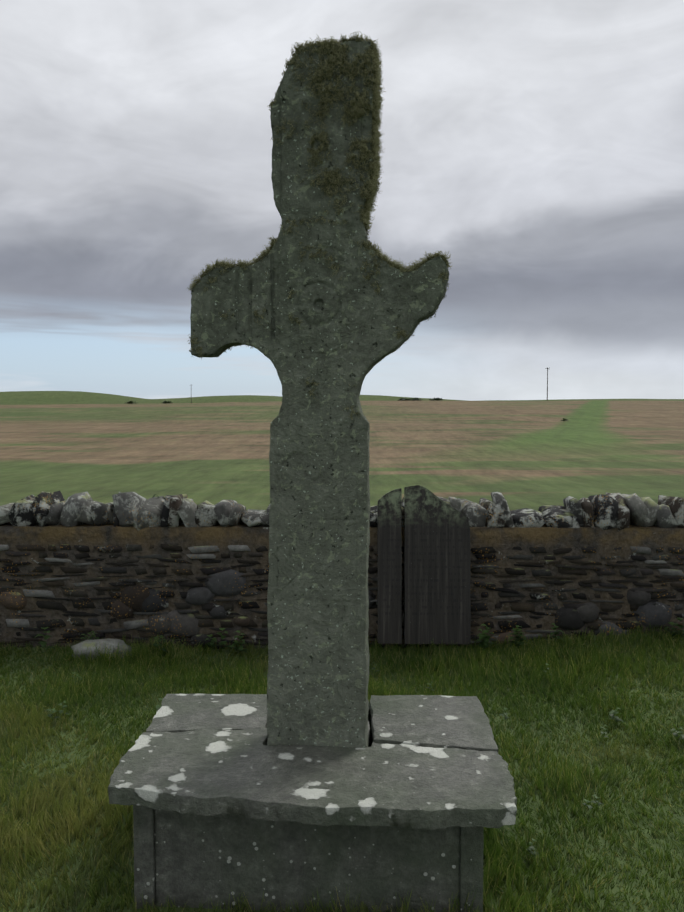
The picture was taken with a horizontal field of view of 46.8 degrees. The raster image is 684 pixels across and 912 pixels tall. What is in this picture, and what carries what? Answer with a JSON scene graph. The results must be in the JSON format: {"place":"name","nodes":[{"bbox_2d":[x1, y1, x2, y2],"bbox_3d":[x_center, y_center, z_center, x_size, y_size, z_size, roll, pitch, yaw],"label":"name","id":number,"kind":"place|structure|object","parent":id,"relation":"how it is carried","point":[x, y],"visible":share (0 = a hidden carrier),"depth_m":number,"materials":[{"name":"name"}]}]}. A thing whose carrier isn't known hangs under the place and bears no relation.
{"place":"outdoors","nodes":[
{"label":"outdoors","id":0,"kind":"place"},
{"bbox_2d":[155,809,459,911],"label":"base panel","id":1,"kind":"object","parent":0,"point":[215,858],"visible":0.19,"depth_m":2.73,"materials":[{"name":"grey stone"}]},
{"bbox_2d":[0,391,683,510],"bbox_3d":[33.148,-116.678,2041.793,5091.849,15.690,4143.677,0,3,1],"label":"ground","id":2,"kind":"structure","parent":0,"point":[517,454],"depth_m":37.98,"materials":[{"name":"green plant"}]},
{"bbox_2d":[71,638,131,660],"bbox_3d":[-1.708,1.397,5.619,0.418,0.175,0.269,-1,3,-13],"label":"loose stone","id":3,"kind":"object","parent":2,"relation":"on","point":[108,642],"visible":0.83,"depth_m":5.56,"materials":[{"name":"grey stone"}]},
{"bbox_2d":[133,805,155,908],"bbox_3d":[-0.668,1.389,3.141,0.072,0.467,0.782,0,3,3],"label":"post","id":4,"kind":"object","parent":2,"relation":"on","point":[144,852],"visible":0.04,"depth_m":2.75,"materials":[{"name":"grey stone"}]},
{"bbox_2d":[146,693,267,732],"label":"base slab","id":5,"kind":"structure","parent":4,"relation":"on","point":[176,713],"depth_m":3.33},
{"bbox_2d":[108,728,516,829],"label":"base slab","id":6,"kind":"structure","parent":4,"relation":"on","point":[248,773],"depth_m":2.71,"materials":[{"name":"grey stone"}]},
{"bbox_2d":[186,31,451,747],"bbox_3d":[-0.090,-0.145,2.994,0.978,2.718,0.162,0,3,8],"label":"cross","id":7,"kind":"object","parent":6,"relation":"on","point":[323,305],"visible":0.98,"depth_m":2.95,"materials":[{"name":"stone"}]},
{"bbox_2d":[0,623,683,911],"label":"turf grass","id":8,"kind":"structure","parent":2,"relation":"on","point":[66,837],"depth_m":3.96,"materials":[{"name":"green plant"}]},
{"bbox_2d":[36,617,683,855],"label":"wall weeds","id":9,"kind":"object","parent":8,"relation":"on","point":[484,637],"depth_m":5.55,"materials":[{"name":"green plant"}]},
{"bbox_2d":[0,522,683,649],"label":"churchyard wall","id":10,"kind":"structure","parent":2,"relation":"on","point":[503,541],"depth_m":5.77,"materials":[{"name":"brown stone"}]},
{"bbox_2d":[0,544,683,649],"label":"wall stones","id":11,"kind":"object","parent":10,"relation":"attached to","point":[132,595],"visible":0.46,"depth_m":5.77,"materials":[{"name":"grey stone"}]},
{"bbox_2d":[0,491,683,530],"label":"coping stones","id":12,"kind":"object","parent":10,"relation":"on","point":[619,511],"visible":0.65,"depth_m":5.78,"materials":[{"name":"grey stone"}]},
{"bbox_2d":[377,488,401,643],"bbox_3d":[0.342,0.788,5.692,0.175,1.111,0.042,0,-2,0],"label":"headstone","id":13,"kind":"object","parent":10,"relation":"attached to","point":[389,561],"visible":0.96,"depth_m":5.67,"materials":[{"name":"stone"}]},
{"bbox_2d":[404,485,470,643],"bbox_3d":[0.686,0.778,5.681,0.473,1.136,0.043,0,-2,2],"label":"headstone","id":14,"kind":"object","parent":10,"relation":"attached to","point":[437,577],"visible":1,"depth_m":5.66,"materials":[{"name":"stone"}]},
{"bbox_2d":[369,719,372,746],"bbox_3d":[-0.083,1.375,3.447,1.059,0.463,0.060,0,3,3],"label":"gap","id":15,"kind":"object","parent":2,"relation":"on","point":[370,743],"depth_m":3.40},
{"bbox_2d":[368,700,369,746],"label":"base slab","id":16,"kind":"structure","parent":15,"relation":"on","point":[368,723],"depth_m":3.24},
{"bbox_2d":[369,695,497,751],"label":"base slab","id":17,"kind":"structure","parent":15,"relation":"on","point":[441,721],"depth_m":3.21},
{"bbox_2d":[410,397,421,400],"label":"ridge scrub","id":18,"kind":"object","parent":2,"relation":"on","point":[416,399],"visible":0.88,"depth_m":202.79,"materials":[{"name":"green plant"}]},
{"bbox_2d":[429,398,442,400],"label":"ridge scrub","id":19,"kind":"object","parent":2,"relation":"on","point":[437,399],"visible":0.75,"depth_m":206.10,"materials":[{"name":"green plant"}]},
{"bbox_2d":[459,826,483,911],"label":"post","id":20,"kind":"object","parent":2,"relation":"on","point":[471,858],"visible":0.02,"depth_m":2.68,"materials":[{"name":"grey stone"}]},
{"bbox_2d":[545,367,549,400],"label":"telegraph pole","id":21,"kind":"object","parent":2,"relation":"on","point":[547,368],"visible":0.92,"depth_m":200.33,"materials":[{"name":"grey wood"}]},
{"bbox_2d":[0,0,683,400],"label":"sky","id":22,"kind":"structure","parent":0,"point":[538,145],"materials":[{"name":"grey"}]}
]}

